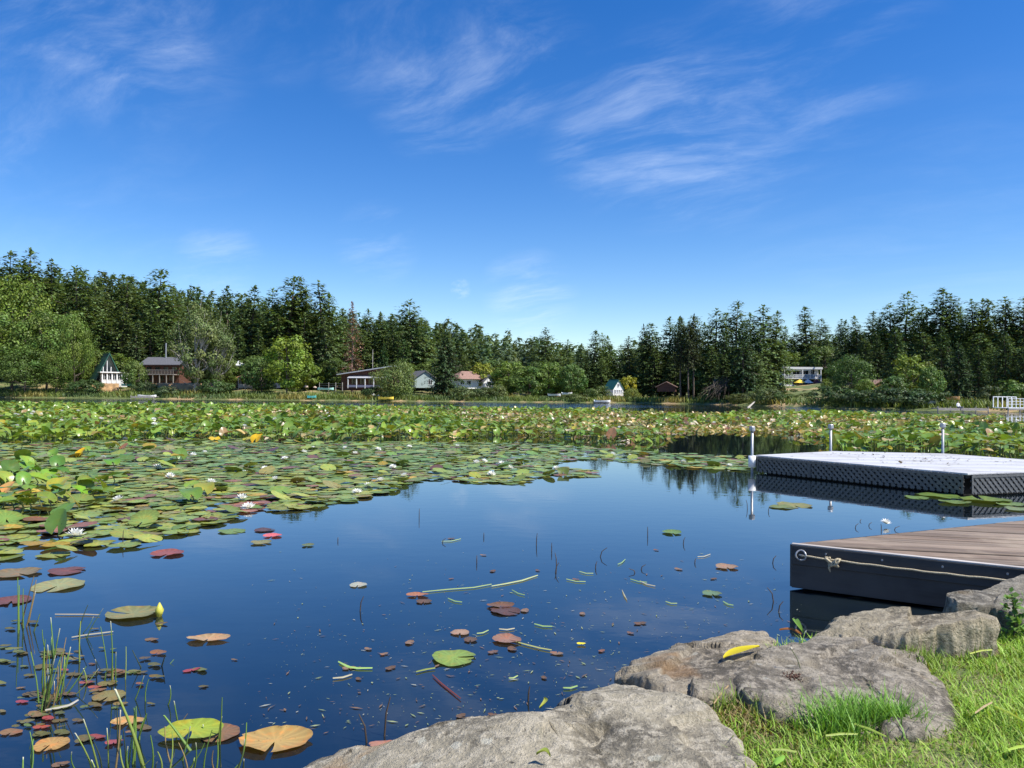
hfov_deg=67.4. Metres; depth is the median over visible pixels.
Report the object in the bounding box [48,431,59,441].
lily leaf
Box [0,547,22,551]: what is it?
lily pad
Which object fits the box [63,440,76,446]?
lily leaf
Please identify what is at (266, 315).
fir tree
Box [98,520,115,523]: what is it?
lily pad
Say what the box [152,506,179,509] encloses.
lily pad
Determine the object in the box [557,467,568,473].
lily leaf
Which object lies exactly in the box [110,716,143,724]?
lily pad
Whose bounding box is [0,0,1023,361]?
sky
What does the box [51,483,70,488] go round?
lily leaf
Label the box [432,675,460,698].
floating twig
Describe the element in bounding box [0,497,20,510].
lily leaf
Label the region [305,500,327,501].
lily pad
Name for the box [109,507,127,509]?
lily pad
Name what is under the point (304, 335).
fir tree
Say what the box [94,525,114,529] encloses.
lily pad
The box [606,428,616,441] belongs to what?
lily leaf
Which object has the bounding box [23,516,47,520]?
lily pad
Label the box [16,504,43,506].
lily pad
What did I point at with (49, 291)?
fir tree
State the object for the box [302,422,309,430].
lily leaf
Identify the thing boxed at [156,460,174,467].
lily leaf
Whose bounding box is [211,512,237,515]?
lily pad
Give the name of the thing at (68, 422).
lily leaf
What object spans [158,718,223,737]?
lily pad
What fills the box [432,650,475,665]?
lily pad
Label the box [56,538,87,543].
lily pad
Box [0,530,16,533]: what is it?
lily pad
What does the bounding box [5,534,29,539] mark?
lily pad
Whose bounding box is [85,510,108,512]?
lily pad
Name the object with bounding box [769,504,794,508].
lily pad
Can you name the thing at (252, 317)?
fir tree
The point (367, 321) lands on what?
fir tree
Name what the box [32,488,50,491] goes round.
lily leaf
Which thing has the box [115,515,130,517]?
lily pad
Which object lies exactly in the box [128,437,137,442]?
lily leaf
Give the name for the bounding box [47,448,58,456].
lily leaf
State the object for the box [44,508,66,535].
lily leaf
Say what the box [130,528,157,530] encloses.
lily pad
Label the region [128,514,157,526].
lily pad
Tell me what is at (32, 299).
broadleaf tree
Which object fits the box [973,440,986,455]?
lily leaf
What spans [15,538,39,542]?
lily pad
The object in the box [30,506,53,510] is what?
lily pad
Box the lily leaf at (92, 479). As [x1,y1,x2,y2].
[79,477,98,493]
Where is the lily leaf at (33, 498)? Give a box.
[17,496,40,515]
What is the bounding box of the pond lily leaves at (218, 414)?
[0,400,1023,455]
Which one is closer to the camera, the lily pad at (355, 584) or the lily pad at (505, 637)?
the lily pad at (505, 637)
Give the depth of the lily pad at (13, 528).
9.82 m
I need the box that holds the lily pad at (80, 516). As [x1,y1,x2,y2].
[73,514,89,518]
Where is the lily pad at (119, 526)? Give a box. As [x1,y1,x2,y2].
[112,525,133,528]
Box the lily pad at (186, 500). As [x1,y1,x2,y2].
[175,498,198,501]
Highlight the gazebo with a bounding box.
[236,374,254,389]
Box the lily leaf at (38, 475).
[30,472,48,484]
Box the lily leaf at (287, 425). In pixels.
[283,422,292,437]
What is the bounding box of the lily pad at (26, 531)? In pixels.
[17,530,35,532]
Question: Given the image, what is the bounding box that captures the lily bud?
[155,602,163,616]
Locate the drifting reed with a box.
[338,661,372,668]
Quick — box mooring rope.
[801,555,1006,580]
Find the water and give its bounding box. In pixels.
[0,398,1023,767]
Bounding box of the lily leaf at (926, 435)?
[921,433,933,449]
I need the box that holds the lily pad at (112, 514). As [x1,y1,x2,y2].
[102,512,126,516]
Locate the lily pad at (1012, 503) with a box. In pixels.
[996,502,1023,505]
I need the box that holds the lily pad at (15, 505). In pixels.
[0,504,18,507]
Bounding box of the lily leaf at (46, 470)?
[40,468,57,474]
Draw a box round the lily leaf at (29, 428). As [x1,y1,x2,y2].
[22,427,32,439]
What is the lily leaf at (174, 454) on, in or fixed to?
on the lily pads at (271, 490)
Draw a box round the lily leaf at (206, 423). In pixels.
[201,420,210,425]
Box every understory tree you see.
[13,360,45,384]
[71,349,120,382]
[112,353,137,378]
[208,359,240,387]
[232,355,264,388]
[297,360,325,390]
[313,357,353,390]
[408,363,419,391]
[415,358,457,390]
[474,360,510,393]
[495,360,525,382]
[527,360,559,395]
[548,369,581,395]
[629,373,654,396]
[649,369,679,396]
[681,369,707,397]
[779,351,813,366]
[800,346,840,378]
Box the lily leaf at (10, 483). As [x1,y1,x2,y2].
[0,481,14,492]
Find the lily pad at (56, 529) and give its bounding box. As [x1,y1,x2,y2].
[36,528,66,532]
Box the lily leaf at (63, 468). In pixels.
[49,466,69,476]
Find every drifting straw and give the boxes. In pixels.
[45,699,78,710]
[55,614,99,614]
[72,631,112,636]
[422,584,490,591]
[492,575,537,585]
[516,641,551,649]
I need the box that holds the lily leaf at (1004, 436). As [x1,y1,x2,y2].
[1001,434,1011,439]
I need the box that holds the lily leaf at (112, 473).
[106,471,124,484]
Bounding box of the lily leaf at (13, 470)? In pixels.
[9,467,28,472]
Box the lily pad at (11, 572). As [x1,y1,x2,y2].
[0,567,41,576]
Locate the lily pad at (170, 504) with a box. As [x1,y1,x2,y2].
[149,503,174,505]
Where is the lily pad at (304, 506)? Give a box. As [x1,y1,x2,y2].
[288,505,313,508]
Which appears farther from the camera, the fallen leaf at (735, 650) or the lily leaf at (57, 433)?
the lily leaf at (57, 433)
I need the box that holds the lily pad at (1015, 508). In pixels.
[1005,506,1023,510]
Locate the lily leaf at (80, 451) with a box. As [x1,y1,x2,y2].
[75,448,84,456]
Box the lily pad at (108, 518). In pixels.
[96,517,118,520]
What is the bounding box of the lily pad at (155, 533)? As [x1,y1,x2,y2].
[144,532,162,534]
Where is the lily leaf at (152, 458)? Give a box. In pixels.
[145,457,160,465]
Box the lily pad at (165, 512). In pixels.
[161,511,180,513]
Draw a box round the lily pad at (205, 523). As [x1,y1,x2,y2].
[198,522,216,524]
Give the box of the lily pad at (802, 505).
[777,501,811,507]
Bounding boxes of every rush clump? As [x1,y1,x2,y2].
[17,576,102,711]
[22,679,170,767]
[83,621,171,699]
[155,697,246,767]
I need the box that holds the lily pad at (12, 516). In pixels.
[0,510,23,522]
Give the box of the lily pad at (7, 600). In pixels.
[0,595,31,604]
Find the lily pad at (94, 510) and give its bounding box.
[84,508,111,512]
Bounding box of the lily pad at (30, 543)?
[20,540,52,545]
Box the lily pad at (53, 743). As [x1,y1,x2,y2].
[33,737,69,751]
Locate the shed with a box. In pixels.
[656,381,677,391]
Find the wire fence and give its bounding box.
[319,382,342,390]
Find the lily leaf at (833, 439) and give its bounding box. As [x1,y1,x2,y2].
[832,432,835,450]
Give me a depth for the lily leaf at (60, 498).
12.15 m
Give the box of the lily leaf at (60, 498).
[57,496,68,502]
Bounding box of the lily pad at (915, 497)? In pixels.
[906,495,928,498]
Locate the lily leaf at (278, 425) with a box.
[276,421,282,437]
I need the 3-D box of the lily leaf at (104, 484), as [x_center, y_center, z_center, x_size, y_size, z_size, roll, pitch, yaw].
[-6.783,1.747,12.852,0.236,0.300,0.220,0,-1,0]
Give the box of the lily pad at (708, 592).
[702,590,721,594]
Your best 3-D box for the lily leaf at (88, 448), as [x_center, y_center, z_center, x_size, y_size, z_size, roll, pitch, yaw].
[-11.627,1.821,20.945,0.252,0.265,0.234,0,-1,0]
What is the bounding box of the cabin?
[89,353,126,386]
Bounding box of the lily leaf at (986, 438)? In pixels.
[980,436,990,452]
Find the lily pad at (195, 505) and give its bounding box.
[183,504,206,506]
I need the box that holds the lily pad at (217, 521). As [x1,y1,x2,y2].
[197,519,226,523]
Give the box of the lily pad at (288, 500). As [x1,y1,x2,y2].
[279,499,298,501]
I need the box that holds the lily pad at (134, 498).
[121,497,146,500]
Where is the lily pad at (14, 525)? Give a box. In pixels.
[3,524,23,528]
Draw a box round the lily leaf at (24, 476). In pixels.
[16,471,31,489]
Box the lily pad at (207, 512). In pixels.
[188,511,209,515]
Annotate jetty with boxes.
[130,395,158,398]
[931,406,988,411]
[993,396,1023,411]
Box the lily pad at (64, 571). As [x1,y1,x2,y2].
[47,566,85,574]
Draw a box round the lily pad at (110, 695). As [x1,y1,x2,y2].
[92,690,125,700]
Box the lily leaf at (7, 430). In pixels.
[0,426,10,442]
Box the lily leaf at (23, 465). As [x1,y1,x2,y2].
[19,461,34,471]
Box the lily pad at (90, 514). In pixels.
[73,512,102,517]
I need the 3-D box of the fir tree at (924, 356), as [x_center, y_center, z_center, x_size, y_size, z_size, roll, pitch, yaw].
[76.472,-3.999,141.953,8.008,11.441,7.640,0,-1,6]
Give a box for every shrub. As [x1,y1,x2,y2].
[62,379,105,393]
[130,382,158,392]
[154,386,182,394]
[194,379,235,393]
[360,386,381,395]
[447,386,481,398]
[469,387,497,397]
[488,384,508,396]
[561,393,589,400]
[583,386,612,398]
[623,388,641,397]
[696,394,716,401]
[724,393,752,402]
[745,387,785,403]
[771,392,792,402]
[799,392,813,396]
[804,385,859,404]
[835,390,880,404]
[848,387,902,405]
[870,388,937,405]
[903,388,953,404]
[931,399,953,406]
[975,385,1011,402]
[991,379,1023,400]
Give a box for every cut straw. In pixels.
[771,748,796,752]
[825,733,857,735]
[854,723,886,736]
[969,649,991,653]
[975,702,991,713]
[995,706,1023,721]
[1008,745,1023,750]
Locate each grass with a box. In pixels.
[696,623,1023,767]
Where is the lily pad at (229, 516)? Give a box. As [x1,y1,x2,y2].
[220,515,237,518]
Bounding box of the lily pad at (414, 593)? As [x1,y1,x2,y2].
[406,592,427,595]
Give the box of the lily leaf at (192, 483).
[184,480,198,487]
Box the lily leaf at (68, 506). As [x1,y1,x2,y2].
[50,502,74,513]
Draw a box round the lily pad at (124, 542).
[119,540,142,543]
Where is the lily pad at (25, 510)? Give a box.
[16,508,39,511]
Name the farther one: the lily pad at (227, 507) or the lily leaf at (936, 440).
the lily leaf at (936, 440)
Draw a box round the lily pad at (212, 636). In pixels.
[187,633,229,640]
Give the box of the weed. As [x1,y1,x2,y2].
[998,587,1023,640]
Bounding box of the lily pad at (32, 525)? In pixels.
[24,524,40,526]
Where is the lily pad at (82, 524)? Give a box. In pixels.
[66,521,97,527]
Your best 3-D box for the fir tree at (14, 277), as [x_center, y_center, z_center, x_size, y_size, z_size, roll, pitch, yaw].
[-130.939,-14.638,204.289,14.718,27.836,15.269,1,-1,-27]
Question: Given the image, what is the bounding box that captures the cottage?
[605,380,624,395]
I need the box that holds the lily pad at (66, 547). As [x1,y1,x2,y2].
[54,545,77,550]
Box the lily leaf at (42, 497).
[25,496,46,514]
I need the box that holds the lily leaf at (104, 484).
[99,480,112,495]
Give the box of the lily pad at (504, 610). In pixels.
[490,606,519,614]
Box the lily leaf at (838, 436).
[834,433,842,449]
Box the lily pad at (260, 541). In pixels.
[251,540,271,543]
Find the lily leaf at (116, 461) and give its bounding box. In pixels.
[104,458,120,470]
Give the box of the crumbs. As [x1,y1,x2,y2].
[777,670,802,681]
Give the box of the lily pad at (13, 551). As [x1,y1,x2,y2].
[0,548,22,553]
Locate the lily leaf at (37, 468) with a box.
[27,466,41,471]
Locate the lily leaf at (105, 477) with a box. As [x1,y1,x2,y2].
[91,475,108,485]
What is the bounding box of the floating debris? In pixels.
[244,543,799,732]
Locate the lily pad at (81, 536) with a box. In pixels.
[73,534,96,538]
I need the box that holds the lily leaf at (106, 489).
[91,487,115,499]
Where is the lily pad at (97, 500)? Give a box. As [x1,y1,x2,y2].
[85,498,104,502]
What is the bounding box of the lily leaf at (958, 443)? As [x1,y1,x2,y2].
[955,441,970,454]
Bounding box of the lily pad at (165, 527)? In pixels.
[157,524,188,529]
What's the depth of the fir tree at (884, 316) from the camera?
179.31 m
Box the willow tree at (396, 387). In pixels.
[368,358,416,396]
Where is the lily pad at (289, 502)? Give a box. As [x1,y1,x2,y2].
[282,501,302,503]
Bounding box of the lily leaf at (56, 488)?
[48,484,69,490]
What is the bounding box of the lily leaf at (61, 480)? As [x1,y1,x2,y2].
[46,477,70,491]
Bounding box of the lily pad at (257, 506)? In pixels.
[249,505,262,508]
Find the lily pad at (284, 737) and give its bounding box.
[239,725,312,751]
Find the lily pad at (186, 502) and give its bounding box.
[178,500,196,503]
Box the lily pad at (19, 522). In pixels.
[0,521,27,524]
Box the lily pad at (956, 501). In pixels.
[938,499,970,503]
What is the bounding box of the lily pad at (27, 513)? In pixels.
[19,511,37,514]
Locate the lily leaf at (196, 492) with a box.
[178,487,202,501]
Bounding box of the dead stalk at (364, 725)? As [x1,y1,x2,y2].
[358,714,367,742]
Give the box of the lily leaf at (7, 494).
[0,492,13,509]
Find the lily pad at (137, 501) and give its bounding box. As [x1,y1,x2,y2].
[128,500,148,502]
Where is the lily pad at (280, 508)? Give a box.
[271,506,294,509]
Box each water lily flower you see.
[65,528,86,535]
[111,494,122,500]
[237,493,245,498]
[240,502,254,508]
[882,518,890,523]
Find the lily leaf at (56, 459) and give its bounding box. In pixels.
[49,455,65,466]
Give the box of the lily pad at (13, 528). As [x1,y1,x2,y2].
[3,526,26,529]
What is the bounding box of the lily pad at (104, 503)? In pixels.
[98,502,116,504]
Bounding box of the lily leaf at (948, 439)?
[944,438,951,453]
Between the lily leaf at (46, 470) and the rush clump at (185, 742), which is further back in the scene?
the lily leaf at (46, 470)
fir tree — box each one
[0,250,25,378]
[0,276,25,333]
[2,247,55,349]
[4,263,54,374]
[28,258,68,345]
[39,265,111,381]
[43,277,64,313]
[52,279,67,375]
[65,293,89,329]
[78,309,114,381]
[81,279,117,350]
[90,275,121,341]
[99,276,147,351]
[100,305,146,371]
[103,274,133,350]
[103,307,119,350]
[114,269,186,356]
[123,319,145,382]
[125,281,162,356]
[130,306,168,368]
[154,287,193,355]
[155,319,173,356]
[167,313,207,373]
[182,288,200,374]
[198,299,221,376]
[203,319,233,381]
[214,285,238,359]
[225,293,254,383]
[229,285,267,359]
[230,325,250,387]
[248,287,287,374]
[248,300,274,351]
[249,328,265,357]
[251,275,318,387]
[259,300,312,364]
[262,313,289,388]
[279,276,318,387]
[284,312,319,389]
[289,280,342,389]
[301,294,319,386]
[308,315,343,389]
[317,292,349,383]
[334,308,356,386]
[338,325,359,362]
[345,329,377,370]
[353,309,380,368]
[353,333,376,367]
[366,311,394,367]
[377,332,392,365]
[377,344,388,367]
[383,314,401,363]
[387,298,437,369]
[388,332,403,365]
[391,339,414,393]
[413,320,437,389]
[421,330,470,396]
[429,346,436,391]
[437,328,450,359]
[453,346,464,372]
[460,355,472,389]
[525,345,537,391]
[532,327,557,394]
[547,352,564,393]
[559,339,572,385]
[572,343,585,394]
[578,355,596,395]
[579,330,609,391]
[588,363,598,388]
[590,359,612,389]
[596,333,613,384]
[601,335,617,379]
[610,345,627,384]
[613,336,641,395]
[632,341,646,396]
[633,323,671,396]
[637,348,667,397]
[649,333,665,392]
[653,317,681,396]
[660,351,690,396]
[661,315,689,397]
[669,316,713,391]
[690,322,716,383]
[691,308,734,397]
[695,345,718,397]
[706,354,736,400]
[709,331,736,399]
[713,301,754,379]
[713,312,734,371]
[721,321,760,398]
[722,341,749,397]
[734,312,769,361]
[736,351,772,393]
[744,304,793,394]
[747,325,776,392]
[763,310,797,390]
[776,326,791,364]
[786,306,823,366]
[787,332,804,365]
[800,318,836,354]
[822,335,834,375]
[823,346,843,374]
[826,319,846,363]
[830,320,858,382]
[843,316,867,370]
[852,311,887,373]
[852,339,878,380]
[866,334,889,379]
[868,302,913,374]
[872,319,888,373]
[875,326,910,389]
[880,291,925,373]
[882,335,907,378]
[905,306,942,371]
[906,304,926,378]
[908,288,963,377]
[908,332,943,383]
[918,293,966,381]
[925,326,960,392]
[938,306,973,374]
[941,341,979,401]
[947,299,990,382]
[954,334,986,388]
[955,298,998,368]
[961,332,1000,385]
[966,326,998,385]
[967,345,992,400]
[969,296,1023,385]
[970,298,1002,355]
[976,348,1003,387]
[981,329,1019,394]
[984,336,1022,385]
[993,306,1022,367]
[996,296,1023,374]
[1008,345,1023,396]
[1014,339,1023,380]
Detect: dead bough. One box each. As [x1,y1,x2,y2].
[698,378,721,399]
[710,376,730,399]
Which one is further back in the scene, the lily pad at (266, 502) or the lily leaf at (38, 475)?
the lily leaf at (38, 475)
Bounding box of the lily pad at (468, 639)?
[464,637,476,641]
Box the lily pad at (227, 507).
[219,504,239,512]
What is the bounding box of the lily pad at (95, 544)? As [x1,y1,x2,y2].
[84,542,108,545]
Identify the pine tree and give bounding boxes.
[634,324,648,396]
[670,317,687,396]
[679,321,696,397]
[682,313,705,397]
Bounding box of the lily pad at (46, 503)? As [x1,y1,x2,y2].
[42,500,69,504]
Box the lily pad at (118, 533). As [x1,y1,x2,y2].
[110,528,143,537]
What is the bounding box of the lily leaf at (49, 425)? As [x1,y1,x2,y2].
[45,422,52,440]
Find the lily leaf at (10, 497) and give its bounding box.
[2,495,31,513]
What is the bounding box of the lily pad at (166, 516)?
[158,515,173,517]
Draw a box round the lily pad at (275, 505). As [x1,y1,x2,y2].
[267,504,284,506]
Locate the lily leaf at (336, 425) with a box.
[331,423,339,431]
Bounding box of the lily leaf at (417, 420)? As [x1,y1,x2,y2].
[414,418,421,425]
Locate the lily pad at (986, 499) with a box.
[960,495,1011,501]
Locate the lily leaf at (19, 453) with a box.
[14,449,30,459]
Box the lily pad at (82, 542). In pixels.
[67,540,92,544]
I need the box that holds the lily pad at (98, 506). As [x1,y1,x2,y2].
[90,505,116,508]
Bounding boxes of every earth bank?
[92,383,118,391]
[152,382,213,390]
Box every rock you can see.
[303,684,757,767]
[614,630,776,725]
[733,635,959,742]
[814,606,1000,658]
[943,574,1023,637]
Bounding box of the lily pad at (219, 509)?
[213,508,239,511]
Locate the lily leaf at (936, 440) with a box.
[928,436,940,450]
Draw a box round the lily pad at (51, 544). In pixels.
[40,541,71,546]
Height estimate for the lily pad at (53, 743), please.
0.008 m
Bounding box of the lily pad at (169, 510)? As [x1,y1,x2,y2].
[157,508,181,511]
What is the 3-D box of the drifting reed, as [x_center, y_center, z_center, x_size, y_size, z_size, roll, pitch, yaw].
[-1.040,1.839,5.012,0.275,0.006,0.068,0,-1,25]
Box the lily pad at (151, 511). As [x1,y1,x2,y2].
[130,509,159,518]
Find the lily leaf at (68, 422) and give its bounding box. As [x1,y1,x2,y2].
[65,419,74,429]
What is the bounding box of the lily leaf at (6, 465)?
[0,459,19,473]
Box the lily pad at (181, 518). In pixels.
[171,516,198,520]
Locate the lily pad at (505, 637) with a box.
[492,633,520,642]
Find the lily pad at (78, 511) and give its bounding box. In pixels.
[67,510,83,512]
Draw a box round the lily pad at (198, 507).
[185,506,207,508]
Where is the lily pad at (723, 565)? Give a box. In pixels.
[716,563,737,568]
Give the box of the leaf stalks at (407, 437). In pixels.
[1,413,1023,458]
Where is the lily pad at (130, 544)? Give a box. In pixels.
[106,541,141,546]
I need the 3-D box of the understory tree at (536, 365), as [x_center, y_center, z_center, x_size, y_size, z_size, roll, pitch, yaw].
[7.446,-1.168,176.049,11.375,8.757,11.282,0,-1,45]
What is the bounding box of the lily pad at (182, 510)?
[174,509,195,511]
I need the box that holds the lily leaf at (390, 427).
[386,425,395,431]
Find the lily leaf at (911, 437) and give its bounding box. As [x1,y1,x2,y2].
[907,435,918,450]
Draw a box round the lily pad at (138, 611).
[105,605,156,618]
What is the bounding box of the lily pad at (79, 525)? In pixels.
[66,524,93,527]
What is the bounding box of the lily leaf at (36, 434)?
[33,433,47,442]
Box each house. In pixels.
[138,343,194,382]
[235,361,259,389]
[337,366,396,390]
[406,370,435,387]
[450,371,493,388]
[780,367,822,385]
[855,379,884,391]
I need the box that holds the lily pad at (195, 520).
[184,518,211,522]
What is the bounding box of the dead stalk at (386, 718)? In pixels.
[384,697,390,735]
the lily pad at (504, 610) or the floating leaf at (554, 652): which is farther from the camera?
the lily pad at (504, 610)
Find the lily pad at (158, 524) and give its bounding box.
[150,523,174,527]
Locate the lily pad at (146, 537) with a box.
[133,534,162,541]
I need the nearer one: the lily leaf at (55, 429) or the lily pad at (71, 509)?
the lily pad at (71, 509)
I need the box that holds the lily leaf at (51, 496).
[37,491,56,511]
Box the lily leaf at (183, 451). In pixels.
[174,448,187,461]
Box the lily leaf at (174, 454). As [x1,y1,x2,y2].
[171,453,183,463]
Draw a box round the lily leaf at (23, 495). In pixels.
[14,493,33,497]
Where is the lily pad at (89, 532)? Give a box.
[88,529,113,534]
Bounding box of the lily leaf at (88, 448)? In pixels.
[82,446,90,454]
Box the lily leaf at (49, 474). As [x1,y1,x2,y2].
[44,473,60,477]
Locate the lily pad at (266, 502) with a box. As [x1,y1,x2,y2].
[249,500,271,503]
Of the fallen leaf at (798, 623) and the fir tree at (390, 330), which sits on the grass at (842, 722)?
the fallen leaf at (798, 623)
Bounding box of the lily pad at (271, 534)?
[263,533,281,536]
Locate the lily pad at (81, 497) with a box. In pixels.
[66,494,93,503]
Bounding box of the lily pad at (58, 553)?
[35,551,70,557]
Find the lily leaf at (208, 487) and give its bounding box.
[194,482,214,494]
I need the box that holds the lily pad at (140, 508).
[131,507,151,509]
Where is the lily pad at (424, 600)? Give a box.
[416,599,431,602]
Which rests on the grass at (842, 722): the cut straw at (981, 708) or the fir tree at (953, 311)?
the cut straw at (981, 708)
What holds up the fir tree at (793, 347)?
on the terrain at (808, 388)
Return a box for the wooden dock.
[790,520,1023,606]
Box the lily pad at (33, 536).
[2,535,40,540]
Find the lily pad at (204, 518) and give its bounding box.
[192,516,218,520]
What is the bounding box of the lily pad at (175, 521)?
[166,520,188,522]
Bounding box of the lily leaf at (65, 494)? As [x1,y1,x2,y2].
[57,491,70,501]
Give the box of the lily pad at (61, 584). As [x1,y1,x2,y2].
[31,578,84,591]
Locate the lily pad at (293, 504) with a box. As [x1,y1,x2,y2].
[277,503,297,506]
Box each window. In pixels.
[351,378,357,383]
[360,378,364,383]
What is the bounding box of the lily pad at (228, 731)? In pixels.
[201,723,239,741]
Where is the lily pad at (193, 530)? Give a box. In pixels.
[178,529,199,532]
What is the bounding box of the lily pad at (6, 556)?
[0,553,24,560]
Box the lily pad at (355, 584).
[350,582,366,586]
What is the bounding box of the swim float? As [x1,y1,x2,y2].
[756,451,1023,494]
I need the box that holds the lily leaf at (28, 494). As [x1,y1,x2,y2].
[11,492,30,504]
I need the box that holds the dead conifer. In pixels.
[336,301,366,391]
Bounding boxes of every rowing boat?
[318,387,333,389]
[378,397,393,398]
[594,400,609,402]
[944,396,959,399]
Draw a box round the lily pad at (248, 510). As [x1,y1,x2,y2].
[242,509,257,511]
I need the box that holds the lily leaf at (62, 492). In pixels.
[43,490,65,505]
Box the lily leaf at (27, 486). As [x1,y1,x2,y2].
[22,484,36,492]
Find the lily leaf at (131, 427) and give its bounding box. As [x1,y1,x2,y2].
[124,423,133,436]
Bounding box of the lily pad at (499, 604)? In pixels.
[487,602,513,606]
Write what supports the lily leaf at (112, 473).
on the lily pads at (271, 490)
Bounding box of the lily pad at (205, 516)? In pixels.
[203,515,221,517]
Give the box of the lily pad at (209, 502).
[200,501,221,504]
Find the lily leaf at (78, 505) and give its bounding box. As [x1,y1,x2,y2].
[66,493,79,508]
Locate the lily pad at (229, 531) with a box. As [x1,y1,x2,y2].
[218,528,245,533]
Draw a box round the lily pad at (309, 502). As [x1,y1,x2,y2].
[298,500,316,503]
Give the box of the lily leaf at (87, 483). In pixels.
[77,475,94,491]
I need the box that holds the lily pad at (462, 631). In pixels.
[450,629,468,634]
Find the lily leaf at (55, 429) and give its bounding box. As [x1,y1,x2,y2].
[50,428,59,440]
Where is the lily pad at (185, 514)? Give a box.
[177,513,194,515]
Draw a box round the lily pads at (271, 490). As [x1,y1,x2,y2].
[0,436,753,558]
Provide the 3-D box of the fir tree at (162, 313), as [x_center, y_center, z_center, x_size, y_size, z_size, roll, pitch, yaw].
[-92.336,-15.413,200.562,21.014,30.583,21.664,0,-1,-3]
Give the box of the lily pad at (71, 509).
[69,508,85,511]
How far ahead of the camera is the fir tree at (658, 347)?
178.04 m
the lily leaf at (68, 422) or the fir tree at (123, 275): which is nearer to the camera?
the lily leaf at (68, 422)
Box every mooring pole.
[748,426,755,472]
[828,424,833,450]
[940,423,945,452]
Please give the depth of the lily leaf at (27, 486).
13.11 m
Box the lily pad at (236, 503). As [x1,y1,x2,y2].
[221,502,245,504]
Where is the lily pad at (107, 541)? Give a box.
[85,540,115,543]
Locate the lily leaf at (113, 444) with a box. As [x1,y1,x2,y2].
[102,442,115,446]
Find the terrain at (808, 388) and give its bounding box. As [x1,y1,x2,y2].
[0,372,1023,411]
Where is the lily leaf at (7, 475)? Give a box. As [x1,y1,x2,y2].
[0,471,13,482]
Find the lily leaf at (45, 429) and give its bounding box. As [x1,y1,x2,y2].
[41,426,50,441]
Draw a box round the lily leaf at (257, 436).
[250,433,261,441]
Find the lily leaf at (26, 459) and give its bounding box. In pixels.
[20,456,34,470]
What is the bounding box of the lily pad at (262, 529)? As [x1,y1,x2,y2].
[254,527,270,530]
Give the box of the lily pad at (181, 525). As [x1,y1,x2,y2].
[172,524,200,528]
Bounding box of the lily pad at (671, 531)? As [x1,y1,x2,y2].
[662,529,680,533]
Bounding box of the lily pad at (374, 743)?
[369,740,391,745]
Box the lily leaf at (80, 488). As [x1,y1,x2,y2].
[71,485,87,493]
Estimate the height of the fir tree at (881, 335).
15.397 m
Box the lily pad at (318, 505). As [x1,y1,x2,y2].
[314,504,325,506]
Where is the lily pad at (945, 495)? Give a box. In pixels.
[914,492,959,498]
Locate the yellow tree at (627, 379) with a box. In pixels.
[620,375,636,395]
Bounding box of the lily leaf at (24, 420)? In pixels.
[18,417,27,425]
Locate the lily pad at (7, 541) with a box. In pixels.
[0,540,17,544]
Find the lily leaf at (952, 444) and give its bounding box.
[946,441,956,451]
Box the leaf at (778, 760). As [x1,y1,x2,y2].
[773,755,784,764]
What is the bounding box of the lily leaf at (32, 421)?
[27,420,38,425]
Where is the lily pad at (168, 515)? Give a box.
[158,514,176,518]
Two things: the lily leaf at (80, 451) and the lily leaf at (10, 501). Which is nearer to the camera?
the lily leaf at (10, 501)
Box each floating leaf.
[0,728,22,734]
[5,647,22,649]
[20,719,34,722]
[22,690,40,695]
[28,711,41,716]
[29,692,50,696]
[32,732,50,735]
[33,725,50,728]
[35,664,51,668]
[42,715,53,719]
[51,761,69,766]
[52,718,66,721]
[54,648,64,651]
[54,729,69,734]
[63,692,75,694]
[65,657,80,659]
[66,672,82,675]
[72,718,82,721]
[74,737,88,742]
[78,734,93,739]
[81,674,95,677]
[88,702,101,706]
[90,734,105,738]
[91,688,106,690]
[97,680,117,685]
[105,739,122,743]
[137,724,151,729]
[145,638,158,640]
[148,662,160,665]
[149,674,164,677]
[150,649,166,653]
[183,667,200,671]
[456,713,465,717]
[550,651,562,654]
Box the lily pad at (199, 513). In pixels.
[192,511,213,514]
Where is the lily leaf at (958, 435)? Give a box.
[952,434,963,437]
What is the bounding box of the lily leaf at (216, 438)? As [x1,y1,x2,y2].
[209,436,219,440]
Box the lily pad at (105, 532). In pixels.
[92,531,109,535]
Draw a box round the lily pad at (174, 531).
[162,529,189,533]
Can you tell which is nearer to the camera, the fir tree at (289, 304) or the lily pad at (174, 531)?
the lily pad at (174, 531)
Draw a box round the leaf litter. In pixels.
[801,452,1010,470]
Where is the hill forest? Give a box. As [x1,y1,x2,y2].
[0,264,1021,394]
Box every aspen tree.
[166,298,224,392]
[194,319,237,387]
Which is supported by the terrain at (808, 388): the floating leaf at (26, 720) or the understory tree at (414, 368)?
the understory tree at (414, 368)
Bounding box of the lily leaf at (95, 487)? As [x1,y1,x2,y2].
[83,486,102,495]
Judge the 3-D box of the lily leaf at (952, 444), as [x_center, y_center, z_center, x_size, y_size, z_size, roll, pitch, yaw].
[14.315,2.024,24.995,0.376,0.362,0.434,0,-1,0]
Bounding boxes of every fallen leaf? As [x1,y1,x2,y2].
[536,747,550,755]
[539,697,547,708]
[723,645,759,657]
[779,627,800,633]
[792,618,803,632]
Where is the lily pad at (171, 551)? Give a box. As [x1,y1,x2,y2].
[150,548,183,555]
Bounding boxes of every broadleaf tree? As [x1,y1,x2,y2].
[0,272,56,389]
[0,309,32,379]
[0,341,55,391]
[4,307,87,389]
[36,348,76,392]
[49,310,98,381]
[119,360,149,391]
[240,357,280,392]
[257,334,316,392]
[471,362,500,390]
[485,361,528,394]
[507,366,550,397]
[533,362,563,397]
[556,363,588,396]
[820,378,831,386]
[825,354,879,396]
[854,378,875,397]
[873,375,908,391]
[888,354,937,392]
[917,366,946,394]

